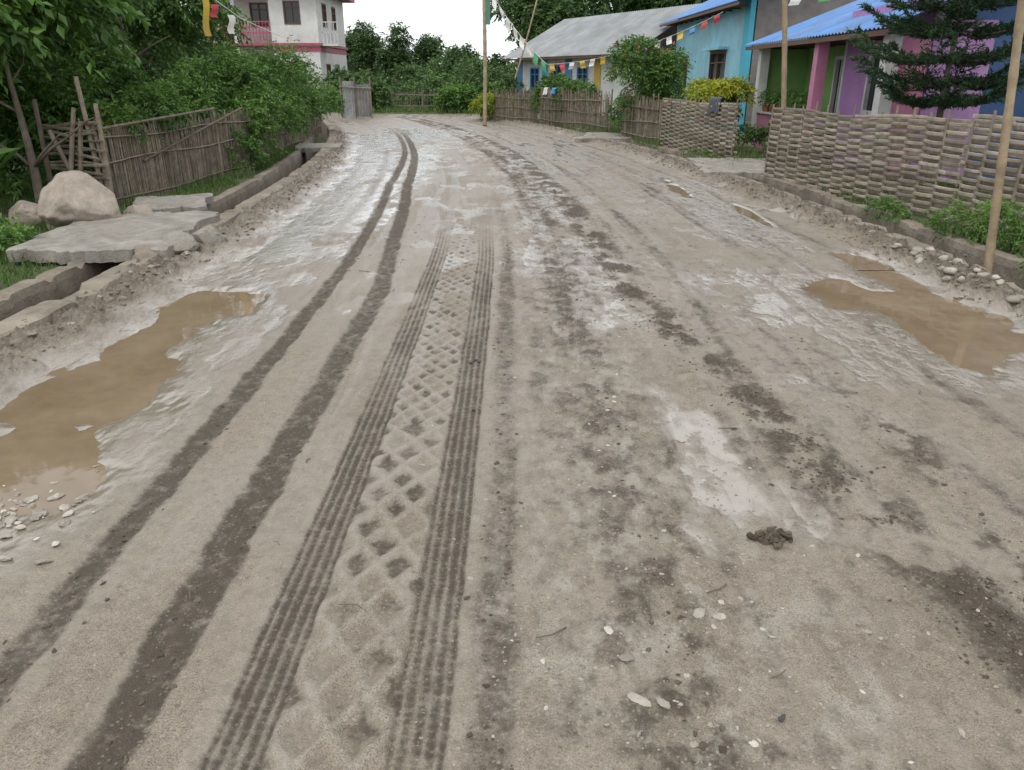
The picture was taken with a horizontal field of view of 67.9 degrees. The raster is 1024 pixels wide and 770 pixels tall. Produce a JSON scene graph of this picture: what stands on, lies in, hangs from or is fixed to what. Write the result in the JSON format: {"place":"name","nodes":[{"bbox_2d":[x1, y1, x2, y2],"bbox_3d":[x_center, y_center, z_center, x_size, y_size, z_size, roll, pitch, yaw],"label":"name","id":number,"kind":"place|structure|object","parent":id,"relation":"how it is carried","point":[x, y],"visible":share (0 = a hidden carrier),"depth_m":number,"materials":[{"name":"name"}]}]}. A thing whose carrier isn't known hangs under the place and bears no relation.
{"place":"outdoors","nodes":[
{"label":"outdoors","id":0,"kind":"place"},
{"bbox_2d":[0,464,98,563],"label":"pebbles","id":1,"kind":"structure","parent":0,"point":[11,517],"depth_m":3.00,"materials":[{"name":"stone"}]},
{"bbox_2d":[127,193,213,212],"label":"drain cover slab","id":2,"kind":"structure","parent":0,"point":[183,203],"depth_m":9.20,"materials":[{"name":"concrete"}]},
{"bbox_2d":[202,0,281,36],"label":"hanging banner","id":3,"kind":"object","parent":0,"point":[212,13],"visible":1,"depth_m":13.22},
{"bbox_2d":[172,0,612,68],"label":"sky","id":4,"kind":"structure","parent":0,"point":[459,22],"materials":[{"name":"white"}]},
{"bbox_2d":[0,112,1023,769],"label":"muddy road","id":5,"kind":"structure","parent":0,"point":[274,642],"depth_m":3.12,"materials":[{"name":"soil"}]},
{"bbox_2d":[0,291,264,516],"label":"puddle","id":6,"kind":"object","parent":5,"relation":"on","point":[44,443],"visible":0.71,"depth_m":4.04,"materials":[{"name":"liquid"}]},
{"bbox_2d":[132,245,161,258],"bbox_3d":[-3.254,-1.145,6.822,0.295,0.222,0.286,0,22,0],"label":"broken stone block","id":7,"kind":"object","parent":5,"relation":"on","point":[143,251],"depth_m":6.74,"materials":[{"name":"stone"}]},
{"bbox_2d":[161,231,198,254],"bbox_3d":[-3.183,-1.307,7.169,0.397,0.255,0.413,9,24,21],"label":"broken stone block","id":8,"kind":"object","parent":5,"relation":"on","point":[181,241],"depth_m":7.10,"materials":[{"name":"stone"}]},
{"bbox_2d":[190,225,226,244],"bbox_3d":[-3.051,-1.472,7.610,0.341,0.254,0.401,0,22,0],"label":"broken stone block","id":9,"kind":"object","parent":5,"relation":"on","point":[210,234],"depth_m":7.49,"materials":[{"name":"stone"}]},
{"bbox_2d":[482,0,486,125],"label":"bamboo pole","id":10,"kind":"object","parent":5,"relation":"on","point":[484,66],"visible":1,"depth_m":25.78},
{"bbox_2d":[486,0,489,24],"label":"pole banner","id":11,"kind":"object","parent":10,"relation":"attached to","point":[487,12],"visible":1,"depth_m":25.17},
{"bbox_2d":[489,0,545,71],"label":"prayer flags","id":12,"kind":"object","parent":10,"relation":"attached to","point":[522,40],"visible":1,"depth_m":24.43},
{"bbox_2d":[547,12,721,70],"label":"prayer flags","id":13,"kind":"object","parent":12,"relation":"attached to","point":[668,41],"visible":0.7,"depth_m":22.55},
{"bbox_2d":[0,134,1022,370],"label":"edge rubble","id":14,"kind":"object","parent":5,"relation":"on","point":[253,223],"visible":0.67,"depth_m":7.57,"materials":[{"name":"stone"}]},
{"bbox_2d":[0,174,1023,769],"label":"mud clods","id":15,"kind":"object","parent":5,"relation":"on","point":[678,682],"visible":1,"depth_m":2.60,"materials":[{"name":"soil"}]},
{"bbox_2d":[27,142,1014,335],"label":"edge stones","id":16,"kind":"object","parent":5,"relation":"on","point":[261,221],"visible":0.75,"depth_m":6.98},
{"bbox_2d":[514,0,537,79],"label":"bamboo pole","id":17,"kind":"object","parent":5,"relation":"on","point":[526,40],"visible":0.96,"depth_m":26.42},
{"bbox_2d":[180,206,920,712],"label":"twigs","id":18,"kind":"object","parent":5,"relation":"on","point":[510,510],"visible":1,"depth_m":2.53,"materials":[{"name":"wood"}]},
{"bbox_2d":[665,181,772,226],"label":"puddle","id":19,"kind":"object","parent":5,"relation":"on","point":[739,210],"visible":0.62,"depth_m":9.88,"materials":[{"name":"liquid"}]},
{"bbox_2d":[746,526,792,548],"bbox_3d":[0.974,0.570,2.837,0.163,0.048,0.126,-14,26,-31],"label":"mud lump","id":20,"kind":"object","parent":5,"relation":"on","point":[777,538],"visible":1,"depth_m":2.82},
{"bbox_2d":[832,253,893,269],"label":"puddle","id":21,"kind":"object","parent":5,"relation":"on","point":[859,262],"visible":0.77,"depth_m":7.08,"materials":[{"name":"liquid"}]},
{"bbox_2d":[802,271,1023,375],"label":"puddle","id":22,"kind":"object","parent":5,"relation":"on","point":[959,334],"visible":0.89,"depth_m":5.49,"materials":[{"name":"liquid"}]},
{"bbox_2d":[890,243,1023,302],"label":"edge stone pile","id":23,"kind":"object","parent":5,"relation":"on","point":[915,250],"visible":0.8,"depth_m":6.35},
{"bbox_2d":[0,79,1023,289],"bbox_3d":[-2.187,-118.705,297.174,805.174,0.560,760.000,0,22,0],"label":"ground","id":24,"kind":"structure","parent":0,"point":[319,139],"depth_m":11.33,"materials":[{"name":"soil"}]},
{"bbox_2d":[0,138,28,192],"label":"broad leaf plant","id":25,"kind":"object","parent":24,"relation":"on","point":[3,151],"visible":1,"depth_m":8.78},
{"bbox_2d":[0,212,37,262],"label":"weed patch","id":26,"kind":"object","parent":24,"relation":"on","point":[15,232],"visible":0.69,"depth_m":7.20,"materials":[{"name":"green plant"}]},
{"bbox_2d":[8,200,45,229],"bbox_3d":[-5.405,-1.885,8.551,0.494,0.389,0.454,-6,23,-15],"label":"boulder","id":27,"kind":"object","parent":24,"relation":"on","point":[26,210],"visible":0.48,"depth_m":8.36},
{"bbox_2d":[0,0,148,203],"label":"garden tree","id":28,"kind":"object","parent":24,"relation":"on","point":[26,15],"visible":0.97,"depth_m":8.96,"materials":[{"name":"green plant"}]},
{"bbox_2d":[38,170,121,230],"bbox_3d":[-4.657,-1.940,8.237,0.800,0.743,0.833,-7,23,-16],"label":"boulder","id":29,"kind":"object","parent":24,"relation":"on","point":[66,198],"visible":0.77,"depth_m":7.98,"materials":[{"name":"stone"}]},
{"bbox_2d":[1,0,175,166],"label":"garden tree","id":30,"kind":"object","parent":24,"relation":"on","point":[58,41],"visible":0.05,"depth_m":11.02,"materials":[{"name":"green plant"}]},
{"bbox_2d":[0,32,201,201],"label":"shrub","id":31,"kind":"object","parent":24,"relation":"on","point":[54,106],"visible":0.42,"depth_m":10.15,"materials":[{"name":"green plant"}]},
{"bbox_2d":[0,159,271,289],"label":"grass","id":32,"kind":"structure","parent":24,"relation":"on","point":[208,183],"depth_m":10.05,"materials":[{"name":"plant"}]},
{"bbox_2d":[32,76,241,192],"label":"log gate","id":33,"kind":"structure","parent":24,"relation":"on","point":[71,152],"depth_m":9.30,"materials":[{"name":"wood"}]},
{"bbox_2d":[123,204,153,213],"bbox_3d":[-4.352,-2.016,8.881,0.383,0.187,0.308,12,25,27],"label":"broken stone block","id":34,"kind":"object","parent":24,"relation":"on","point":[141,208],"depth_m":8.81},
{"bbox_2d":[33,0,257,106],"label":"garden tree","id":35,"kind":"object","parent":24,"relation":"on","point":[186,20],"visible":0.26,"depth_m":15.13,"materials":[{"name":"green plant"}]},
{"bbox_2d":[78,59,224,153],"bbox_3d":[-5.177,-4.065,11.054,1.198,1.280,3.651,0,22,0],"label":"hedge bush","id":36,"kind":"object","parent":24,"relation":"on","point":[172,101],"visible":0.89,"depth_m":10.80,"materials":[{"name":"green plant"}]},
{"bbox_2d":[0,135,315,320],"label":"drain wall","id":37,"kind":"structure","parent":24,"relation":"on","point":[60,283],"depth_m":6.73,"materials":[{"name":"concrete"}]},
{"bbox_2d":[102,0,232,136],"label":"roadside trees","id":38,"kind":"object","parent":24,"relation":"on","point":[158,73],"visible":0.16,"depth_m":21.22,"materials":[{"name":"plant"}]},
{"bbox_2d":[0,119,336,338],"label":"drain kerb","id":39,"kind":"structure","parent":24,"relation":"on","point":[41,312],"depth_m":6.04,"materials":[{"name":"concrete"}]},
{"bbox_2d":[6,210,219,264],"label":"drain cover slab","id":40,"kind":"structure","parent":39,"relation":"on","point":[122,238],"depth_m":7.20,"materials":[{"name":"concrete"}]},
{"bbox_2d":[295,143,342,152],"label":"drain cover slab","id":41,"kind":"structure","parent":39,"relation":"on","point":[309,147],"depth_m":17.00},
{"bbox_2d":[90,106,262,207],"bbox_3d":[-4.845,-3.576,11.663,0.118,1.252,4.978,2,22,5],"label":"wattle fence","id":42,"kind":"object","parent":24,"relation":"on","point":[206,154],"visible":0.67,"depth_m":10.96,"materials":[{"name":"wood"}]},
{"bbox_2d":[162,34,349,175],"bbox_3d":[-5.514,-6.663,17.434,2.508,2.480,11.291,-2,22,-5],"label":"hedge bush","id":43,"kind":"object","parent":24,"relation":"on","point":[248,80],"visible":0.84,"depth_m":14.14,"materials":[{"name":"green plant"}]},
{"bbox_2d":[196,0,354,108],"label":"walls and slabs","id":44,"kind":"structure","parent":24,"relation":"on","point":[307,33],"depth_m":37.70,"materials":[{"name":"white paint"}]},
{"bbox_2d":[202,21,342,46],"bbox_3d":[-12.089,-17.414,37.703,7.094,1.100,1.174,-2,22,-5],"label":"balcony railing","id":45,"kind":"object","parent":44,"relation":"on","point":[325,45],"visible":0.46,"depth_m":37.33,"materials":[{"name":"metal"}]},
{"bbox_2d":[217,0,339,74],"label":"window frames","id":46,"kind":"structure","parent":44,"relation":"on","point":[324,18],"depth_m":38.00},
{"bbox_2d":[219,2,334,86],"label":"window panes","id":47,"kind":"object","parent":46,"relation":"in","point":[255,15],"visible":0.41,"depth_m":37.91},
{"bbox_2d":[252,132,309,170],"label":"grass","id":48,"kind":"structure","parent":24,"relation":"on","point":[290,149],"depth_m":15.28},
{"bbox_2d":[250,97,321,161],"bbox_3d":[-5.378,-6.678,19.256,0.296,1.288,11.431,-3,22,-7],"label":"wattle fence","id":49,"kind":"object","parent":24,"relation":"on","point":[315,128],"visible":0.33,"depth_m":17.04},
{"bbox_2d":[339,76,372,117],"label":"corrugated sheet gate","id":50,"kind":"structure","parent":24,"relation":"on","point":[358,96],"depth_m":31.16,"materials":[{"name":"metal"}]},
{"bbox_2d":[321,64,397,111],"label":"background bushes","id":51,"kind":"object","parent":24,"relation":"on","point":[381,90],"visible":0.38,"depth_m":36.36,"materials":[{"name":"plant"}]},
{"bbox_2d":[345,27,376,73],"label":"background tree","id":52,"kind":"object","parent":24,"relation":"on","point":[348,42],"visible":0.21,"depth_m":65.03,"materials":[{"name":"green plant"}]},
{"bbox_2d":[347,19,386,75],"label":"background tree","id":53,"kind":"object","parent":24,"relation":"on","point":[363,54],"visible":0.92,"depth_m":61.56,"materials":[{"name":"green plant"}]},
{"bbox_2d":[373,21,419,84],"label":"background tree","id":54,"kind":"object","parent":24,"relation":"on","point":[392,54],"visible":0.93,"depth_m":59.47,"materials":[{"name":"green plant"}]},
{"bbox_2d":[347,52,489,88],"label":"distant tree line","id":55,"kind":"object","parent":24,"relation":"on","point":[384,77],"depth_m":73.98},
{"bbox_2d":[410,33,444,73],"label":"background tree","id":56,"kind":"object","parent":24,"relation":"on","point":[424,47],"visible":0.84,"depth_m":63.72,"materials":[{"name":"green plant"}]},
{"bbox_2d":[322,99,539,113],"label":"grass","id":57,"kind":"structure","parent":24,"relation":"on","point":[402,108],"depth_m":35.53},
{"bbox_2d":[390,47,527,107],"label":"background bushes","id":58,"kind":"object","parent":24,"relation":"on","point":[430,80],"visible":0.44,"depth_m":41.03,"materials":[{"name":"plant"}]},
{"bbox_2d":[390,86,550,111],"bbox_3d":[-1.468,-13.428,35.849,8.876,1.310,0.572,2,22,6],"label":"stick fence","id":59,"kind":"object","parent":24,"relation":"on","point":[414,94],"visible":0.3,"depth_m":36.10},
{"bbox_2d":[431,79,538,111],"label":"background bushes","id":60,"kind":"object","parent":24,"relation":"on","point":[463,95],"visible":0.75,"depth_m":35.26,"materials":[{"name":"green plant"}]},
{"bbox_2d":[466,91,525,118],"bbox_3d":[-0.754,-11.052,30.105,2.429,1.211,2.940,-8,24,-20],"label":"yellow bush","id":61,"kind":"object","parent":24,"relation":"on","point":[477,105],"visible":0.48,"depth_m":29.40,"materials":[{"name":"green plant"}]},
{"bbox_2d":[493,87,537,122],"bbox_3d":[0.077,-10.226,27.907,0.111,1.353,3.108,-13,25,-28],"label":"stick fence","id":62,"kind":"object","parent":24,"relation":"on","point":[501,111],"visible":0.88,"depth_m":27.92,"materials":[{"name":"wood"}]},
{"bbox_2d":[427,0,707,81],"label":"distant trees","id":63,"kind":"object","parent":24,"relation":"on","point":[548,14],"visible":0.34,"depth_m":46.32,"materials":[{"name":"green plant"}]},
{"bbox_2d":[540,85,612,131],"bbox_3d":[1.938,-8.843,24.378,0.113,1.445,4.718,-10,24,-22],"label":"stick fence","id":64,"kind":"object","parent":24,"relation":"on","point":[570,116],"visible":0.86,"depth_m":24.17,"materials":[{"name":"wood"}]},
{"bbox_2d":[543,88,549,96],"bbox_3d":[1.185,-9.900,25.758,0.230,0.336,0.300,-10,24,-22],"label":"hanging cloth","id":65,"kind":"object","parent":64,"relation":"hanging from","point":[546,91],"visible":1,"depth_m":25.73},
{"bbox_2d":[551,88,557,94],"bbox_3d":[1.433,-9.720,25.241,0.230,0.280,0.300,-10,24,-22],"label":"hanging cloth","id":66,"kind":"object","parent":64,"relation":"hanging from","point":[553,91],"visible":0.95,"depth_m":25.20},
{"bbox_2d":[522,26,676,115],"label":"walls","id":67,"kind":"structure","parent":24,"relation":"on","point":[606,87],"depth_m":32.78,"materials":[{"name":"white paint"}]},
{"bbox_2d":[501,55,609,60],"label":"fascia and rafters","id":68,"kind":"structure","parent":67,"relation":"attached to","point":[576,57],"depth_m":34.08,"materials":[{"name":"brown wood"}]},
{"bbox_2d":[517,54,600,107],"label":"painted bands","id":69,"kind":"object","parent":67,"relation":"attached to","point":[597,73],"visible":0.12,"depth_m":34.80,"materials":[{"name":"paint"}]},
{"bbox_2d":[530,65,587,90],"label":"window frames","id":70,"kind":"structure","parent":67,"relation":"attached to","point":[578,74],"depth_m":37.01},
{"bbox_2d":[532,66,586,88],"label":"window panes","id":71,"kind":"object","parent":70,"relation":"in","point":[580,72],"visible":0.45,"depth_m":35.64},
{"bbox_2d":[502,3,701,58],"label":"roof","id":72,"kind":"structure","parent":67,"relation":"on","point":[593,35],"depth_m":34.27,"materials":[{"name":"grey metal"}]},
{"bbox_2d":[621,92,661,144],"bbox_3d":[3.271,-6.721,19.299,0.101,1.335,2.142,-7,23,-17],"label":"stick fence","id":73,"kind":"object","parent":24,"relation":"on","point":[650,124],"visible":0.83,"depth_m":19.16,"materials":[{"name":"wood"}]},
{"bbox_2d":[600,33,695,129],"bbox_3d":[3.657,-8.254,21.046,2.757,2.652,4.248,0,22,0],"label":"flowering shrub","id":74,"kind":"object","parent":24,"relation":"on","point":[666,65],"visible":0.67,"depth_m":19.56,"materials":[{"name":"green plant"}]},
{"bbox_2d":[609,41,675,112],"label":"red flowers","id":75,"kind":"object","parent":74,"relation":"on","point":[633,71],"visible":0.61,"depth_m":19.40,"materials":[{"name":"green plant"}]},
{"bbox_2d":[535,116,821,167],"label":"grass","id":76,"kind":"structure","parent":24,"relation":"on","point":[696,155],"depth_m":16.41,"materials":[{"name":"plant"}]},
{"bbox_2d":[529,71,601,117],"bbox_3d":[2.100,-10.041,26.277,2.601,1.584,3.648,-11,25,-26],"label":"shrub","id":77,"kind":"object","parent":76,"relation":"on","point":[553,81],"visible":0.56,"depth_m":25.97,"materials":[{"name":"green plant"}]},
{"bbox_2d":[658,96,741,157],"bbox_3d":[3.946,-5.553,16.456,0.124,1.308,4.190,-4,22,-9],"label":"woven bamboo fence","id":78,"kind":"object","parent":24,"relation":"on","point":[727,113],"visible":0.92,"depth_m":16.11,"materials":[{"name":"wicker"}]},
{"bbox_2d":[707,97,725,113],"bbox_3d":[4.134,-5.571,15.355,0.229,0.470,0.551,-4,22,-10],"label":"hanging jacket","id":79,"kind":"object","parent":78,"relation":"hanging from","point":[714,101],"visible":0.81,"depth_m":15.27,"materials":[{"name":"grey fabric"}]},
{"bbox_2d":[681,74,756,121],"bbox_3d":[4.629,-6.577,17.473,1.756,1.083,2.525,0,22,0],"label":"yellow croton bush","id":80,"kind":"object","parent":24,"relation":"on","point":[730,90],"visible":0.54,"depth_m":16.82,"materials":[{"name":"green plant"}]},
{"bbox_2d":[728,116,795,156],"bbox_3d":[5.496,-5.256,16.197,1.483,0.849,2.173,0,22,0],"label":"shrub","id":81,"kind":"object","parent":24,"relation":"on","point":[760,136],"visible":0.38,"depth_m":16.64,"materials":[{"name":"green plant"}]},
{"bbox_2d":[673,0,855,132],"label":"walls","id":82,"kind":"structure","parent":24,"relation":"on","point":[735,31],"depth_m":22.38,"materials":[{"name":"paint"}]},
{"bbox_2d":[660,0,737,23],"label":"roof","id":83,"kind":"structure","parent":82,"relation":"on","point":[707,5],"depth_m":26.43,"materials":[{"name":"blue metal"}]},
{"bbox_2d":[681,50,725,91],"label":"window frames","id":84,"kind":"structure","parent":82,"relation":"attached to","point":[718,53],"depth_m":24.96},
{"bbox_2d":[684,53,724,89],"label":"window panes","id":85,"kind":"object","parent":84,"relation":"in","point":[720,69],"visible":0.46,"depth_m":24.93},
{"bbox_2d":[660,1,748,26],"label":"fascia and rafters","id":86,"kind":"structure","parent":82,"relation":"attached to","point":[716,11],"depth_m":24.53,"materials":[{"name":"brown wood"}]},
{"bbox_2d":[676,46,732,130],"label":"trim","id":87,"kind":"structure","parent":82,"relation":"attached to","point":[716,48],"depth_m":24.07,"materials":[{"name":"paint"}]},
{"bbox_2d":[521,121,1023,293],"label":"drain kerb","id":88,"kind":"structure","parent":24,"relation":"on","point":[911,241],"depth_m":8.67,"materials":[{"name":"concrete"}]},
{"bbox_2d":[575,132,630,142],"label":"drain cover slab","id":89,"kind":"structure","parent":88,"relation":"on","point":[587,137],"depth_m":19.94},
{"bbox_2d":[687,157,785,179],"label":"drain cover slab","id":90,"kind":"structure","parent":88,"relation":"on","point":[748,169],"depth_m":13.44,"materials":[{"name":"concrete"}]},
{"bbox_2d":[537,122,1023,289],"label":"drain wall","id":91,"kind":"structure","parent":24,"relation":"on","point":[1005,265],"depth_m":8.55,"materials":[{"name":"concrete"}]},
{"bbox_2d":[779,0,787,168],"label":"bamboo pole","id":92,"kind":"object","parent":24,"relation":"on","point":[784,56],"visible":0.57,"depth_m":12.28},
{"bbox_2d":[788,0,829,5],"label":"prayer flags","id":93,"kind":"object","parent":92,"relation":"attached to","point":[794,2],"visible":1,"depth_m":11.85},
{"bbox_2d":[776,127,832,161],"bbox_3d":[5.838,-4.664,14.706,1.154,0.838,2.052,0,22,0],"label":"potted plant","id":94,"kind":"object","parent":24,"relation":"on","point":[808,142],"visible":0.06,"depth_m":14.07,"materials":[{"name":"green plant"}]},
{"bbox_2d":[713,152,1023,251],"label":"grass","id":95,"kind":"structure","parent":24,"relation":"on","point":[905,201],"depth_m":10.62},
{"bbox_2d":[763,101,978,220],"bbox_3d":[4.621,-3.172,10.514,0.132,1.367,4.411,-4,23,-11],"label":"woven bamboo fence","id":96,"kind":"object","parent":24,"relation":"on","point":[879,122],"visible":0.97,"depth_m":9.95,"materials":[{"name":"wicker"}]},
{"bbox_2d":[749,20,998,178],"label":"porch posts and parapet","id":97,"kind":"object","parent":24,"relation":"on","point":[769,74],"visible":0.27,"depth_m":14.36,"materials":[{"name":"pink paint"}]},
{"bbox_2d":[762,104,805,113],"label":"flower pots","id":98,"kind":"object","parent":97,"relation":"on","point":[769,107],"visible":0.34,"depth_m":17.19,"materials":[{"name":"ceramic"}]},
{"bbox_2d":[757,87,808,108],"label":"pot plants","id":99,"kind":"object","parent":98,"relation":"in","point":[775,98],"visible":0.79,"depth_m":16.29,"materials":[{"name":"green plant"}]},
{"bbox_2d":[745,29,919,50],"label":"fascia and rafters","id":100,"kind":"structure","parent":97,"relation":"attached to","point":[838,40],"depth_m":14.19,"materials":[{"name":"brown wood"}]},
{"bbox_2d":[801,0,1023,178],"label":"walls","id":101,"kind":"structure","parent":24,"relation":"on","point":[852,89],"depth_m":14.10,"materials":[{"name":"purple paint"}]},
{"bbox_2d":[745,0,946,45],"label":"roof","id":102,"kind":"structure","parent":101,"relation":"on","point":[839,20],"depth_m":15.37,"materials":[{"name":"blue metal"}]},
{"bbox_2d":[828,54,875,122],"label":"window frames","id":103,"kind":"structure","parent":101,"relation":"attached to","point":[865,92],"depth_m":16.09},
{"bbox_2d":[832,59,879,112],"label":"window panes","id":104,"kind":"object","parent":103,"relation":"in","point":[871,96],"visible":0.21,"depth_m":13.89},
{"bbox_2d":[845,0,1023,192],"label":"conifer tree","id":105,"kind":"object","parent":24,"relation":"on","point":[952,31],"visible":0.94,"depth_m":10.05,"materials":[{"name":"green plant"}]},
{"bbox_2d":[861,191,1023,278],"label":"weed patch","id":106,"kind":"object","parent":24,"relation":"on","point":[889,203],"visible":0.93,"depth_m":8.94,"materials":[{"name":"green plant"}]},
{"bbox_2d":[922,197,1023,257],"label":"weed patch","id":107,"kind":"object","parent":24,"relation":"on","point":[1013,228],"visible":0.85,"depth_m":7.49,"materials":[{"name":"green plant"}]},
{"bbox_2d":[947,110,1023,237],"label":"woven bamboo fence","id":108,"kind":"object","parent":24,"relation":"on","point":[994,124],"visible":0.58,"depth_m":8.18,"materials":[{"name":"wicker"}]},
{"bbox_2d":[983,0,1023,274],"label":"bamboo pole","id":109,"kind":"object","parent":24,"relation":"on","point":[1001,164],"visible":0.93,"depth_m":6.19,"materials":[{"name":"wood"}]},
{"bbox_2d":[469,358,786,722],"bbox_3d":[0.153,0.387,3.311,0.250,0.025,2.978,-7,23,-17],"label":"black debris","id":110,"kind":"object","parent":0,"point":[781,718],"visible":1,"depth_m":2.05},
{"bbox_2d":[432,290,987,765],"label":"pale gravel","id":111,"kind":"structure","parent":0,"point":[752,742],"depth_m":2.35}
]}

